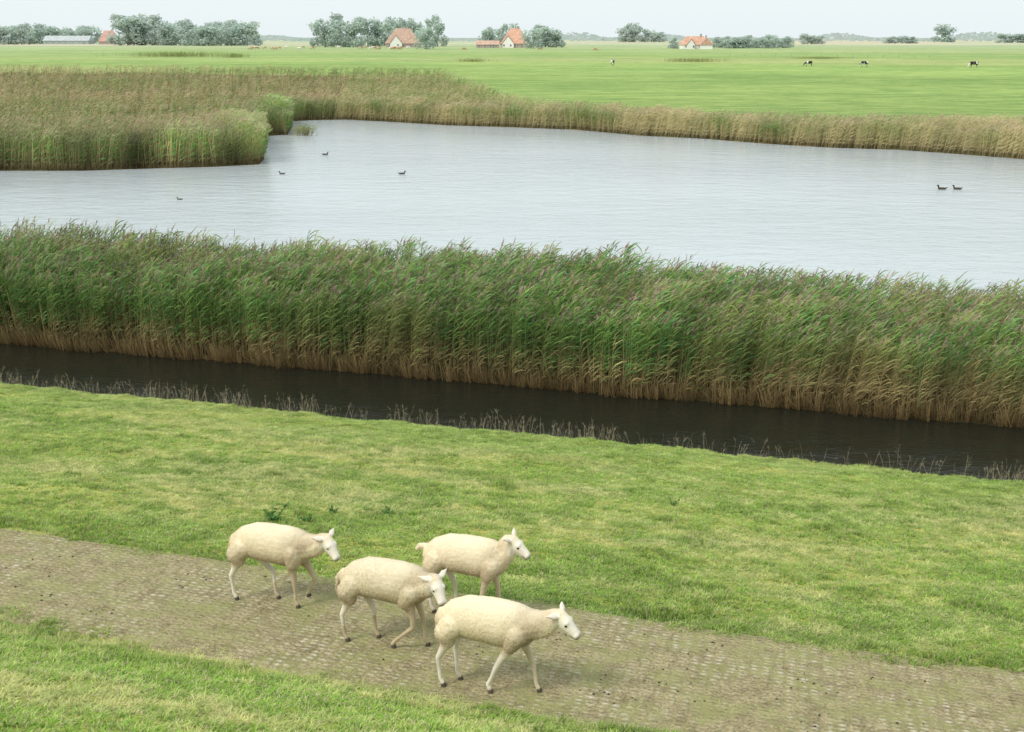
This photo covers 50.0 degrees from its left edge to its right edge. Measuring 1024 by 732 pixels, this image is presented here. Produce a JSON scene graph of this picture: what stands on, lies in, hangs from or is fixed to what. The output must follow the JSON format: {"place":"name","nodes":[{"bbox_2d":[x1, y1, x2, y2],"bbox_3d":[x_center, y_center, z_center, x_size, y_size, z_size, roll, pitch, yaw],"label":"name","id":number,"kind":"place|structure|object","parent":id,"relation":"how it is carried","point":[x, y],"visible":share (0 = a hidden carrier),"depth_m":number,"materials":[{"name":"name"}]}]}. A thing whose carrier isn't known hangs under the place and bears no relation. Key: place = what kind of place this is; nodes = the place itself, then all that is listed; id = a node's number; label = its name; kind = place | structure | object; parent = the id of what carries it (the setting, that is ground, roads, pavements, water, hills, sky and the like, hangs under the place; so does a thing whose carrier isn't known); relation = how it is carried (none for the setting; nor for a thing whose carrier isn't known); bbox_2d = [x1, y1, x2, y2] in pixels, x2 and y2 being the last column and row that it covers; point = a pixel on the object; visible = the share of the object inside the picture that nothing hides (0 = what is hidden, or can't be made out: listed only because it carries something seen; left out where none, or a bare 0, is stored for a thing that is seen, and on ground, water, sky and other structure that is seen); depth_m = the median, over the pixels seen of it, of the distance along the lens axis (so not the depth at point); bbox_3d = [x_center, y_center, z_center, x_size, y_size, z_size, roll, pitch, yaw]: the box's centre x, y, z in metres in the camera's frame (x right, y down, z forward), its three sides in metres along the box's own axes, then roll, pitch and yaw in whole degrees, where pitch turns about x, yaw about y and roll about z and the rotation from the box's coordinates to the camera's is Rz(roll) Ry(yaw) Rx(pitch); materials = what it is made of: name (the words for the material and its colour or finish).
{"place":"outdoors","nodes":[
{"label":"outdoors","id":0,"kind":"place"},
{"bbox_2d":[0,120,1023,311],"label":"pond","id":1,"kind":"structure","parent":0,"point":[868,212],"depth_m":56.49,"materials":[{"name":"liquid"}]},
{"bbox_2d":[283,124,318,135],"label":"reed clump","id":2,"kind":"object","parent":1,"relation":"in","point":[305,131],"visible":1,"depth_m":92.93,"materials":[{"name":"green plant"}]},
{"bbox_2d":[0,38,1023,731],"bbox_3d":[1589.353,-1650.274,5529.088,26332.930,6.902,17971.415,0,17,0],"label":"ground","id":3,"kind":"structure","parent":0,"point":[928,78],"depth_m":135.61,"materials":[{"name":"green plant"}]},
{"bbox_2d":[0,26,16,44],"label":"tree","id":4,"kind":"object","parent":3,"relation":"on","point":[3,32],"visible":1,"depth_m":1202.49,"materials":[{"name":"green plant"}]},
{"bbox_2d":[1,25,19,40],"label":"tree","id":5,"kind":"object","parent":3,"relation":"on","point":[11,34],"visible":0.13,"depth_m":1380.99,"materials":[{"name":"green plant"}]},
{"bbox_2d":[8,22,36,44],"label":"tree","id":6,"kind":"object","parent":3,"relation":"on","point":[23,30],"visible":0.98,"depth_m":1210.30,"materials":[{"name":"green plant"}]},
{"bbox_2d":[26,23,46,43],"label":"tree","id":7,"kind":"object","parent":3,"relation":"on","point":[37,32],"visible":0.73,"depth_m":1317.95,"materials":[{"name":"green plant"}]},
{"bbox_2d":[41,24,49,35],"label":"tree","id":8,"kind":"object","parent":3,"relation":"on","point":[48,33],"visible":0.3,"depth_m":1409.60,"materials":[{"name":"green plant"}]},
{"bbox_2d":[44,25,70,35],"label":"tree","id":9,"kind":"object","parent":3,"relation":"on","point":[53,32],"visible":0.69,"depth_m":1385.00,"materials":[{"name":"green plant"}]},
{"bbox_2d":[42,34,94,43],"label":"barn","id":10,"kind":"structure","parent":3,"relation":"on","point":[84,39],"depth_m":1286.80,"materials":[{"name":"metal"}]},
{"bbox_2d":[63,28,74,35],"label":"tree","id":11,"kind":"object","parent":3,"relation":"on","point":[72,33],"visible":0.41,"depth_m":1417.28,"materials":[{"name":"green plant"}]},
{"bbox_2d":[75,26,93,35],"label":"tree","id":12,"kind":"object","parent":3,"relation":"on","point":[86,31],"visible":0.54,"depth_m":1381.23,"materials":[{"name":"green plant"}]},
{"bbox_2d":[75,25,101,42],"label":"tree","id":13,"kind":"object","parent":3,"relation":"on","point":[96,37],"visible":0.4,"depth_m":1448.25,"materials":[{"name":"green plant"}]},
{"bbox_2d":[98,29,117,43],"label":"farmhouse","id":14,"kind":"object","parent":3,"relation":"on","point":[102,40],"visible":0.53,"depth_m":1231.95,"materials":[{"name":"tile"}]},
{"bbox_2d":[105,14,148,44],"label":"tree","id":15,"kind":"object","parent":3,"relation":"on","point":[119,22],"visible":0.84,"depth_m":1080.72,"materials":[{"name":"green plant"}]},
{"bbox_2d":[123,13,158,44],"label":"tree","id":16,"kind":"object","parent":3,"relation":"on","point":[141,26],"visible":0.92,"depth_m":1082.65,"materials":[{"name":"green plant"}]},
{"bbox_2d":[139,14,162,44],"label":"tree","id":17,"kind":"object","parent":3,"relation":"on","point":[154,18],"visible":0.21,"depth_m":1173.90,"materials":[{"name":"green plant"}]},
{"bbox_2d":[153,21,177,44],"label":"tree","id":18,"kind":"object","parent":3,"relation":"on","point":[161,31],"visible":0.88,"depth_m":1079.94,"materials":[{"name":"green plant"}]},
{"bbox_2d":[157,23,184,44],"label":"tree","id":19,"kind":"object","parent":3,"relation":"on","point":[175,33],"visible":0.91,"depth_m":1077.57,"materials":[{"name":"green plant"}]},
{"bbox_2d":[98,51,255,56],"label":"rush patch","id":20,"kind":"object","parent":3,"relation":"on","point":[178,54],"visible":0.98,"depth_m":455.18,"materials":[{"name":"green plant"}]},
{"bbox_2d":[0,63,354,170],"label":"reed bed","id":21,"kind":"object","parent":3,"relation":"on","point":[243,129],"visible":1,"depth_m":93.49,"materials":[{"name":"green plant"}]},
{"bbox_2d":[167,18,191,44],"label":"tree","id":22,"kind":"object","parent":3,"relation":"on","point":[182,24],"visible":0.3,"depth_m":1108.94,"materials":[{"name":"green plant"}]},
{"bbox_2d":[179,21,201,45],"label":"tree","id":23,"kind":"object","parent":3,"relation":"on","point":[186,38],"visible":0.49,"depth_m":1050.01,"materials":[{"name":"green plant"}]},
{"bbox_2d":[189,22,217,45],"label":"tree","id":24,"kind":"object","parent":3,"relation":"on","point":[194,42],"visible":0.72,"depth_m":1037.82,"materials":[{"name":"green plant"}]},
{"bbox_2d":[197,25,227,45],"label":"tree","id":25,"kind":"object","parent":3,"relation":"on","point":[206,30],"visible":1,"depth_m":1029.47,"materials":[{"name":"green plant"}]},
{"bbox_2d":[207,21,229,44],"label":"tree","id":26,"kind":"object","parent":3,"relation":"on","point":[219,24],"visible":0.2,"depth_m":1106.12,"materials":[{"name":"green plant"}]},
{"bbox_2d":[222,21,230,38],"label":"tree","id":27,"kind":"object","parent":3,"relation":"on","point":[225,25],"visible":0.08,"depth_m":1143.85,"materials":[{"name":"green plant"}]},
{"bbox_2d":[221,19,247,45],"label":"tree","id":28,"kind":"object","parent":3,"relation":"on","point":[230,42],"visible":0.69,"depth_m":1045.14,"materials":[{"name":"green plant"}]},
{"bbox_2d":[218,53,256,57],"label":"rush patch","id":29,"kind":"object","parent":3,"relation":"on","point":[233,56],"visible":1,"depth_m":440.91,"materials":[{"name":"green plant"}]},
{"bbox_2d":[225,20,261,45],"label":"tree","id":30,"kind":"object","parent":3,"relation":"on","point":[251,31],"visible":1,"depth_m":1036.84,"materials":[{"name":"green plant"}]},
{"bbox_2d":[250,31,262,44],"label":"tree","id":31,"kind":"object","parent":3,"relation":"on","point":[257,35],"visible":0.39,"depth_m":1183.19,"materials":[{"name":"green plant"}]},
{"bbox_2d":[263,501,289,520],"bbox_3d":[-3.121,1.973,14.627,0.391,0.217,0.287,-5,17,-17],"label":"weed","id":32,"kind":"object","parent":3,"relation":"on","point":[272,516],"visible":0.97,"depth_m":14.62,"materials":[{"name":"green plant"}]},
{"bbox_2d":[297,514,311,521],"bbox_3d":[-2.752,2.037,14.616,0.233,0.124,0.153,-6,18,-20],"label":"weed","id":33,"kind":"object","parent":3,"relation":"on","point":[308,518],"visible":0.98,"depth_m":14.61,"materials":[{"name":"green plant"}]},
{"bbox_2d":[306,18,340,46],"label":"tree","id":34,"kind":"object","parent":3,"relation":"on","point":[324,34],"visible":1,"depth_m":881.68,"materials":[{"name":"green plant"}]},
{"bbox_2d":[326,505,339,511],"bbox_3d":[-2.485,1.990,15.139,0.204,0.115,0.163,15,23,41],"label":"weed","id":35,"kind":"object","parent":3,"relation":"on","point":[331,508],"visible":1,"depth_m":15.15,"materials":[{"name":"green plant"}]},
{"bbox_2d":[320,12,351,46],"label":"tree","id":36,"kind":"object","parent":3,"relation":"on","point":[336,17],"visible":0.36,"depth_m":939.47,"materials":[{"name":"green plant"}]},
{"bbox_2d":[338,16,366,46],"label":"tree","id":37,"kind":"object","parent":3,"relation":"on","point":[353,29],"visible":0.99,"depth_m":881.73,"materials":[{"name":"green plant"}]},
{"bbox_2d":[352,16,383,46],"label":"tree","id":38,"kind":"object","parent":3,"relation":"on","point":[368,33],"visible":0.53,"depth_m":939.10,"materials":[{"name":"green plant"}]},
{"bbox_2d":[369,19,389,45],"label":"tree","id":39,"kind":"object","parent":3,"relation":"on","point":[383,38],"visible":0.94,"depth_m":939.65,"materials":[{"name":"green plant"}]},
{"bbox_2d":[381,505,393,513],"bbox_3d":[-1.725,2.015,15.233,0.235,0.136,0.165,16,23,42],"label":"weed","id":40,"kind":"object","parent":3,"relation":"on","point":[385,511],"visible":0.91,"depth_m":15.22,"materials":[{"name":"green plant"}]},
{"bbox_2d":[383,16,402,37],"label":"tree","id":41,"kind":"object","parent":3,"relation":"on","point":[391,28],"visible":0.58,"depth_m":1177.22,"materials":[{"name":"green plant"}]},
{"bbox_2d":[385,26,420,46],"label":"farmhouse","id":42,"kind":"object","parent":3,"relation":"on","point":[403,37],"visible":0.81,"depth_m":879.82,"materials":[{"name":"tile"}]},
{"bbox_2d":[396,17,415,27],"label":"tree","id":43,"kind":"object","parent":3,"relation":"on","point":[403,22],"visible":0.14,"depth_m":1286.18,"materials":[{"name":"green plant"}]},
{"bbox_2d":[406,17,424,44],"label":"tree","id":44,"kind":"object","parent":3,"relation":"on","point":[412,26],"visible":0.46,"depth_m":1178.52,"materials":[{"name":"green plant"}]},
{"bbox_2d":[413,27,436,48],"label":"tree","id":45,"kind":"object","parent":3,"relation":"on","point":[424,37],"visible":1,"depth_m":742.40,"materials":[{"name":"green plant"}]},
{"bbox_2d":[424,14,449,46],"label":"tree","id":46,"kind":"object","parent":3,"relation":"on","point":[439,28],"visible":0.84,"depth_m":940.80,"materials":[{"name":"green plant"}]},
{"bbox_2d":[459,58,496,61],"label":"rush patch","id":47,"kind":"object","parent":3,"relation":"on","point":[475,60],"visible":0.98,"depth_m":361.51,"materials":[{"name":"green plant"}]},
{"bbox_2d":[478,26,497,40],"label":"tree","id":48,"kind":"object","parent":3,"relation":"on","point":[488,33],"visible":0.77,"depth_m":941.01,"materials":[{"name":"green plant"}]},
{"bbox_2d":[476,38,499,47],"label":"shed","id":49,"kind":"structure","parent":3,"relation":"on","point":[488,44],"depth_m":830.71,"materials":[{"name":"tile"}]},
{"bbox_2d":[494,23,507,44],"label":"tree","id":50,"kind":"object","parent":3,"relation":"on","point":[501,31],"visible":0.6,"depth_m":1090.25,"materials":[{"name":"green plant"}]},
{"bbox_2d":[0,383,1023,731],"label":"grass","id":51,"kind":"structure","parent":3,"relation":"on","point":[130,657],"depth_m":14.57,"materials":[{"name":"green plant"}]},
{"bbox_2d":[0,365,1023,480],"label":"dead stalks","id":52,"kind":"object","parent":3,"relation":"on","point":[601,435],"visible":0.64,"depth_m":22.47,"materials":[{"name":"beige plant"}]},
{"bbox_2d":[0,214,1023,428],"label":"reed belt","id":53,"kind":"object","parent":3,"relation":"on","point":[614,315],"visible":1,"depth_m":26.94,"materials":[{"name":"green plant"}]},
{"bbox_2d":[507,23,517,32],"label":"tree","id":54,"kind":"object","parent":3,"relation":"on","point":[513,25],"visible":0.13,"depth_m":1185.63,"materials":[{"name":"green plant"}]},
{"bbox_2d":[3,31,1022,41],"bbox_3d":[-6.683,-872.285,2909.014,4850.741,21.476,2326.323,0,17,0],"label":"distant wood","id":55,"kind":"object","parent":3,"relation":"on","point":[583,36],"visible":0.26,"depth_m":2348.89,"materials":[{"name":"green plant"}]},
{"bbox_2d":[500,26,528,47],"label":"farmhouse","id":56,"kind":"object","parent":3,"relation":"on","point":[512,38],"visible":0.91,"depth_m":852.20,"materials":[{"name":"tile"}]},
{"bbox_2d":[520,28,543,48],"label":"tree","id":57,"kind":"object","parent":3,"relation":"on","point":[537,36],"visible":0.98,"depth_m":785.23,"materials":[{"name":"green plant"}]},
{"bbox_2d":[529,25,559,46],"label":"tree","id":58,"kind":"object","parent":3,"relation":"on","point":[544,35],"visible":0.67,"depth_m":880.05,"materials":[{"name":"green plant"}]},
{"bbox_2d":[546,29,565,46],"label":"tree","id":59,"kind":"object","parent":3,"relation":"on","point":[556,35],"visible":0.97,"depth_m":880.57,"materials":[{"name":"green plant"}]},
{"bbox_2d":[615,24,633,41],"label":"tree","id":60,"kind":"object","parent":3,"relation":"on","point":[624,32],"visible":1,"depth_m":1786.22,"materials":[{"name":"green plant"}]},
{"bbox_2d":[626,22,644,41],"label":"tree","id":61,"kind":"object","parent":3,"relation":"on","point":[635,30],"visible":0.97,"depth_m":1784.02,"materials":[{"name":"green plant"}]},
{"bbox_2d":[639,28,656,41],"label":"tree","id":62,"kind":"object","parent":3,"relation":"on","point":[649,34],"visible":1,"depth_m":1784.48,"materials":[{"name":"green plant"}]},
{"bbox_2d":[651,32,667,41],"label":"tree","id":63,"kind":"object","parent":3,"relation":"on","point":[660,35],"visible":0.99,"depth_m":1787.31,"materials":[{"name":"green plant"}]},
{"bbox_2d":[667,37,680,48],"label":"tree","id":64,"kind":"object","parent":3,"relation":"on","point":[674,43],"visible":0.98,"depth_m":785.42,"materials":[{"name":"green plant"}]},
{"bbox_2d":[669,498,679,505],"bbox_3d":[2.444,2.059,16.511,0.193,0.118,0.190,0,17,0],"label":"weed","id":65,"kind":"object","parent":3,"relation":"on","point":[675,503],"visible":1,"depth_m":16.51,"materials":[{"name":"green plant"}]},
{"bbox_2d":[333,66,1023,158],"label":"reed fringe","id":66,"kind":"object","parent":3,"relation":"on","point":[394,104],"visible":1,"depth_m":92.96,"materials":[{"name":"beige plant"}]},
{"bbox_2d":[679,34,704,48],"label":"farmhouse","id":67,"kind":"object","parent":3,"relation":"on","point":[690,42],"visible":0.74,"depth_m":761.53,"materials":[{"name":"orange tile"}]},
{"bbox_2d":[662,57,742,61],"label":"rush patch","id":68,"kind":"object","parent":3,"relation":"on","point":[694,59],"visible":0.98,"depth_m":361.56,"materials":[{"name":"green plant"}]},
{"bbox_2d":[699,35,712,48],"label":"annexe","id":69,"kind":"structure","parent":3,"relation":"on","point":[705,43],"depth_m":749.59,"materials":[{"name":"orange tile"}]},
{"bbox_2d":[711,37,727,47],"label":"tree","id":70,"kind":"object","parent":3,"relation":"on","point":[719,41],"visible":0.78,"depth_m":852.31,"materials":[{"name":"green plant"}]},
{"bbox_2d":[723,37,743,47],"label":"tree","id":71,"kind":"object","parent":3,"relation":"on","point":[733,40],"visible":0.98,"depth_m":803.08,"materials":[{"name":"green plant"}]},
{"bbox_2d":[729,36,745,47],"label":"tree","id":72,"kind":"object","parent":3,"relation":"on","point":[741,40],"visible":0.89,"depth_m":804.28,"materials":[{"name":"green plant"}]},
{"bbox_2d":[743,35,754,47],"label":"tree","id":73,"kind":"object","parent":3,"relation":"on","point":[746,41],"visible":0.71,"depth_m":811.13,"materials":[{"name":"green plant"}]},
{"bbox_2d":[748,36,767,47],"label":"tree","id":74,"kind":"object","parent":3,"relation":"on","point":[756,41],"visible":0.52,"depth_m":826.02,"materials":[{"name":"green plant"}]},
{"bbox_2d":[759,38,773,47],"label":"tree","id":75,"kind":"object","parent":3,"relation":"on","point":[764,42],"visible":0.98,"depth_m":801.30,"materials":[{"name":"green plant"}]},
{"bbox_2d":[762,34,777,46],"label":"tree","id":76,"kind":"object","parent":3,"relation":"on","point":[768,36],"visible":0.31,"depth_m":870.76,"materials":[{"name":"green plant"}]},
{"bbox_2d":[770,37,786,47],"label":"tree","id":77,"kind":"object","parent":3,"relation":"on","point":[779,42],"visible":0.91,"depth_m":819.84,"materials":[{"name":"green plant"}]},
{"bbox_2d":[780,36,794,47],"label":"tree","id":78,"kind":"object","parent":3,"relation":"on","point":[787,40],"visible":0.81,"depth_m":832.64,"materials":[{"name":"green plant"}]},
{"bbox_2d":[798,33,817,43],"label":"tree","id":79,"kind":"object","parent":3,"relation":"on","point":[803,37],"visible":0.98,"depth_m":1292.70,"materials":[{"name":"green plant"}]},
{"bbox_2d":[774,56,853,58],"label":"rush patch","id":80,"kind":"object","parent":3,"relation":"on","point":[827,57],"visible":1,"depth_m":414.79,"materials":[{"name":"green plant"}]},
{"bbox_2d":[811,35,826,43],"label":"tree","id":81,"kind":"object","parent":3,"relation":"on","point":[819,40],"visible":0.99,"depth_m":1292.49,"materials":[{"name":"green plant"}]},
{"bbox_2d":[883,36,897,42],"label":"tree","id":82,"kind":"object","parent":3,"relation":"on","point":[889,39],"visible":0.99,"depth_m":1423.45,"materials":[{"name":"green plant"}]},
{"bbox_2d":[895,36,910,42],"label":"tree","id":83,"kind":"object","parent":3,"relation":"on","point":[907,38],"visible":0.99,"depth_m":1423.05,"materials":[{"name":"green plant"}]},
{"bbox_2d":[908,36,918,42],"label":"tree","id":84,"kind":"object","parent":3,"relation":"on","point":[913,39],"visible":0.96,"depth_m":1423.37,"materials":[{"name":"green plant"}]},
{"bbox_2d":[929,24,958,41],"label":"tree","id":85,"kind":"object","parent":3,"relation":"on","point":[941,31],"visible":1,"depth_m":1782.83,"materials":[{"name":"green plant"}]},
{"bbox_2d":[968,61,977,67],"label":"cow","id":86,"kind":"object","parent":3,"relation":"on","point":[971,63],"visible":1,"depth_m":293.34},
{"bbox_2d":[994,33,1018,42],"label":"tree","id":87,"kind":"object","parent":3,"relation":"on","point":[1001,36],"visible":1,"depth_m":1583.93,"materials":[{"name":"green plant"}]},
{"bbox_2d":[1004,33,1023,42],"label":"tree","id":88,"kind":"object","parent":3,"relation":"on","point":[1020,36],"visible":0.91,"depth_m":1582.93,"materials":[{"name":"green plant"}]},
{"bbox_2d":[0,528,1023,731],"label":"track","id":89,"kind":"structure","parent":0,"point":[943,698],"depth_m":10.44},
{"bbox_2d":[226,522,339,608],"bbox_3d":[-2.344,2.065,11.377,1.292,0.901,0.408,4,17,14],"label":"sheep","id":90,"kind":"object","parent":89,"relation":"on","point":[290,548],"visible":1,"depth_m":11.20},
{"bbox_2d":[335,556,446,648],"bbox_3d":[-1.135,2.263,10.453,1.199,0.902,0.421,5,17,15],"label":"sheep","id":91,"kind":"object","parent":89,"relation":"on","point":[407,587],"visible":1,"depth_m":10.27},
{"bbox_2d":[5,549,925,731],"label":"droppings","id":92,"kind":"object","parent":89,"relation":"on","point":[482,651],"visible":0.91,"depth_m":10.41,"materials":[{"name":"brown"}]},
{"bbox_2d":[415,528,530,613],"bbox_3d":[-0.404,2.117,11.242,1.240,0.983,0.411,4,17,14],"label":"sheep","id":93,"kind":"object","parent":89,"relation":"on","point":[487,561],"visible":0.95,"depth_m":11.05},
{"bbox_2d":[434,595,580,693],"bbox_3d":[-0.045,2.447,9.555,1.326,0.905,0.409,5,17,15],"label":"sheep","id":94,"kind":"object","parent":89,"relation":"on","point":[509,627],"visible":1,"depth_m":9.38},
{"bbox_2d":[0,342,1023,480],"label":"ditch","id":95,"kind":"object","parent":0,"point":[862,439],"visible":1,"depth_m":24.50,"materials":[{"name":"liquid"}]},
{"bbox_2d":[0,0,1023,37],"label":"sky","id":96,"kind":"structure","parent":0,"point":[461,18],"materials":[{"name":"white"}]}
]}

